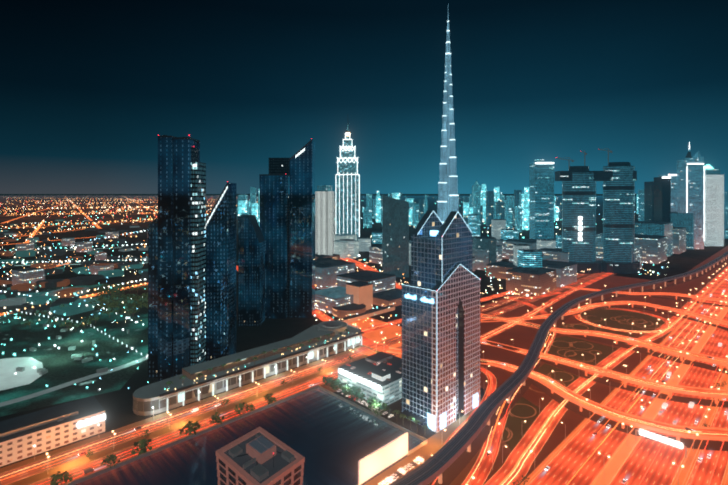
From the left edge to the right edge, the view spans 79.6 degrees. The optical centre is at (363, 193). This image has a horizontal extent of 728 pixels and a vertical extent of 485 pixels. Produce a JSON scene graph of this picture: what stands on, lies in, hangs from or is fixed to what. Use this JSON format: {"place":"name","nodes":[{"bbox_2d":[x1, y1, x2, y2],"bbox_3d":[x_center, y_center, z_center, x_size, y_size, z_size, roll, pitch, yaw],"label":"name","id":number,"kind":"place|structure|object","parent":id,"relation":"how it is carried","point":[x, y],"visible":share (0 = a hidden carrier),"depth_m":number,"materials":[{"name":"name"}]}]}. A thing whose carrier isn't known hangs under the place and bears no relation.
{"place":"outdoors","nodes":[
{"label":"outdoors","id":0,"kind":"place"},
{"bbox_2d":[0,198,207,315],"bbox_3d":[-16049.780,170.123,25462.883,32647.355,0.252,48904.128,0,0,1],"label":"roads","id":1,"kind":"structure","parent":0,"point":[41,224],"depth_m":1979.80,"materials":[{"name":"orange asphalt"}]},
{"bbox_2d":[0,246,727,484],"bbox_3d":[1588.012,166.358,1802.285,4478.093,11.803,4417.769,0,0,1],"label":"roads","id":2,"kind":"structure","parent":0,"point":[558,455],"depth_m":367.03,"materials":[{"name":"asphalt"}]},
{"bbox_2d":[0,275,727,484],"bbox_3d":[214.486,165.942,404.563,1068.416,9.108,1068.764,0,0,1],"label":"light trails","id":3,"kind":"object","parent":2,"relation":"on","point":[321,382],"visible":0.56,"depth_m":329.75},
{"bbox_2d":[71,279,727,484],"bbox_3d":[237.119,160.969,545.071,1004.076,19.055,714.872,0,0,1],"label":"vehicles","id":4,"kind":"object","parent":2,"relation":"on","point":[393,477],"visible":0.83,"depth_m":323.95,"materials":[{"name":"white paint"}]},
{"bbox_2d":[635,429,686,458],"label":"sign gantry","id":5,"kind":"object","parent":2,"relation":"on","point":[661,439],"visible":0.92,"depth_m":289.66,"materials":[{"name":"grey metal"}]},
{"bbox_2d":[0,196,727,467],"bbox_3d":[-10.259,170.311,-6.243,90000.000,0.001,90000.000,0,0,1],"label":"ground","id":6,"kind":"structure","parent":0,"point":[117,405],"depth_m":1189.65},
{"bbox_2d":[0,283,147,416],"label":"park","id":7,"kind":"structure","parent":6,"relation":"on","point":[67,366],"depth_m":460.52,"materials":[{"name":"green plant"}]},
{"bbox_2d":[0,219,147,315],"bbox_3d":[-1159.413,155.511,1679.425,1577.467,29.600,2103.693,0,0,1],"label":"low-rise buildings","id":8,"kind":"structure","parent":6,"relation":"on","point":[34,274],"depth_m":896.94,"materials":[{"name":"grey"}]},
{"bbox_2d":[0,351,426,484],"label":"buildings","id":9,"kind":"structure","parent":6,"relation":"on","point":[318,435],"depth_m":291.09,"materials":[{"name":"concrete"},{"name":"glass"},{"name":"plaster"}]},
{"bbox_2d":[148,135,314,380],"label":"skyscrapers","id":10,"kind":"structure","parent":6,"relation":"on","point":[191,284],"depth_m":439.39,"materials":[{"name":"blue glass"}]},
{"bbox_2d":[133,320,363,415],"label":"building","id":11,"kind":"structure","parent":6,"relation":"on","point":[158,397],"depth_m":398.51,"materials":[{"name":"grey"}]},
{"bbox_2d":[315,186,333,254],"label":"striped slab","id":12,"kind":"structure","parent":6,"relation":"on","point":[324,220],"depth_m":1046.37,"materials":[{"name":"grey concrete"}]},
{"bbox_2d":[0,195,668,389],"bbox_3d":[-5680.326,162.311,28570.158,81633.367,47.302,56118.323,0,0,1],"label":"city lights","id":13,"kind":"object","parent":6,"relation":"on","point":[122,245],"visible":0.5,"depth_m":2431.53},
{"bbox_2d":[336,114,359,239],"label":"skyscraper","id":14,"kind":"structure","parent":6,"relation":"on","point":[347,198],"depth_m":1376.88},
{"bbox_2d":[0,282,727,484],"bbox_3d":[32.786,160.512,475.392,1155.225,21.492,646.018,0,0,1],"label":"trees","id":15,"kind":"object","parent":6,"relation":"on","point":[128,306],"visible":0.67,"depth_m":374.97,"materials":[{"name":"green plant"}]},
{"bbox_2d":[33,255,727,484],"bbox_3d":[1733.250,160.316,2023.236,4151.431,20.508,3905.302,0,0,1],"label":"street lamps","id":16,"kind":"object","parent":6,"relation":"on","point":[552,371],"visible":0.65,"depth_m":403.12,"materials":[{"name":"orange"}]},
{"bbox_2d":[382,195,408,276],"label":"high-rise building","id":17,"kind":"structure","parent":6,"relation":"on","point":[395,236],"depth_m":892.15,"materials":[{"name":"grey glass"}]},
{"bbox_2d":[236,180,637,231],"bbox_3d":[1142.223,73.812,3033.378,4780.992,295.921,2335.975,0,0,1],"label":"skyline","id":18,"kind":"structure","parent":6,"relation":"on","point":[488,206],"depth_m":2378.66},
{"bbox_2d":[401,210,480,432],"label":"skyscraper","id":19,"kind":"structure","parent":6,"relation":"on","point":[440,341],"depth_m":327.80,"materials":[{"name":"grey glass"}]},
{"bbox_2d":[437,13,458,222],"bbox_3d":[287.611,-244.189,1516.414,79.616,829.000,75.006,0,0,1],"label":"skyscraper","id":20,"kind":"structure","parent":6,"relation":"on","point":[448,200],"depth_m":1497.20,"materials":[{"name":"blue glass"}]},
{"bbox_2d":[315,212,693,322],"bbox_3d":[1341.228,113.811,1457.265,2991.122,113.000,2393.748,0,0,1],"label":"buildings","id":21,"kind":"structure","parent":6,"relation":"on","point":[355,295],"depth_m":822.62,"materials":[{"name":"grey"}]},
{"bbox_2d":[317,214,727,267],"bbox_3d":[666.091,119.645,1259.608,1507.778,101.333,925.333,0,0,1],"label":"buildings","id":22,"kind":"structure","parent":6,"relation":"on","point":[525,256],"depth_m":1055.96,"materials":[{"name":"teal glass"}]},
{"bbox_2d":[317,278,727,484],"bbox_3d":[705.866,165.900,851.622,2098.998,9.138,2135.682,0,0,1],"label":"motorway light trails","id":23,"kind":"object","parent":6,"relation":"on","point":[594,377],"visible":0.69,"depth_m":372.72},
{"bbox_2d":[529,159,553,238],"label":"slim glass tower","id":24,"kind":"structure","parent":6,"relation":"on","point":[541,201],"depth_m":1231.15,"materials":[{"name":"teal glass"}]},
{"bbox_2d":[389,251,727,484],"bbox_3d":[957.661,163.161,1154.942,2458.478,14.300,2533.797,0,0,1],"label":"metro viaduct","id":25,"kind":"object","parent":6,"relation":"on","point":[449,460],"visible":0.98,"depth_m":334.32,"materials":[{"name":"grey concrete"}]},
{"bbox_2d":[555,148,639,273],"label":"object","id":26,"kind":"structure","parent":6,"relation":"on","point":[618,179],"depth_m":944.26,"materials":[{"name":"blue glass"}]},
{"bbox_2d":[535,142,727,248],"bbox_3d":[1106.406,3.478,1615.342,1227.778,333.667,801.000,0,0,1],"label":"skyscrapers","id":27,"kind":"structure","parent":6,"relation":"on","point":[694,185],"depth_m":1376.53,"materials":[{"name":"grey glass"}]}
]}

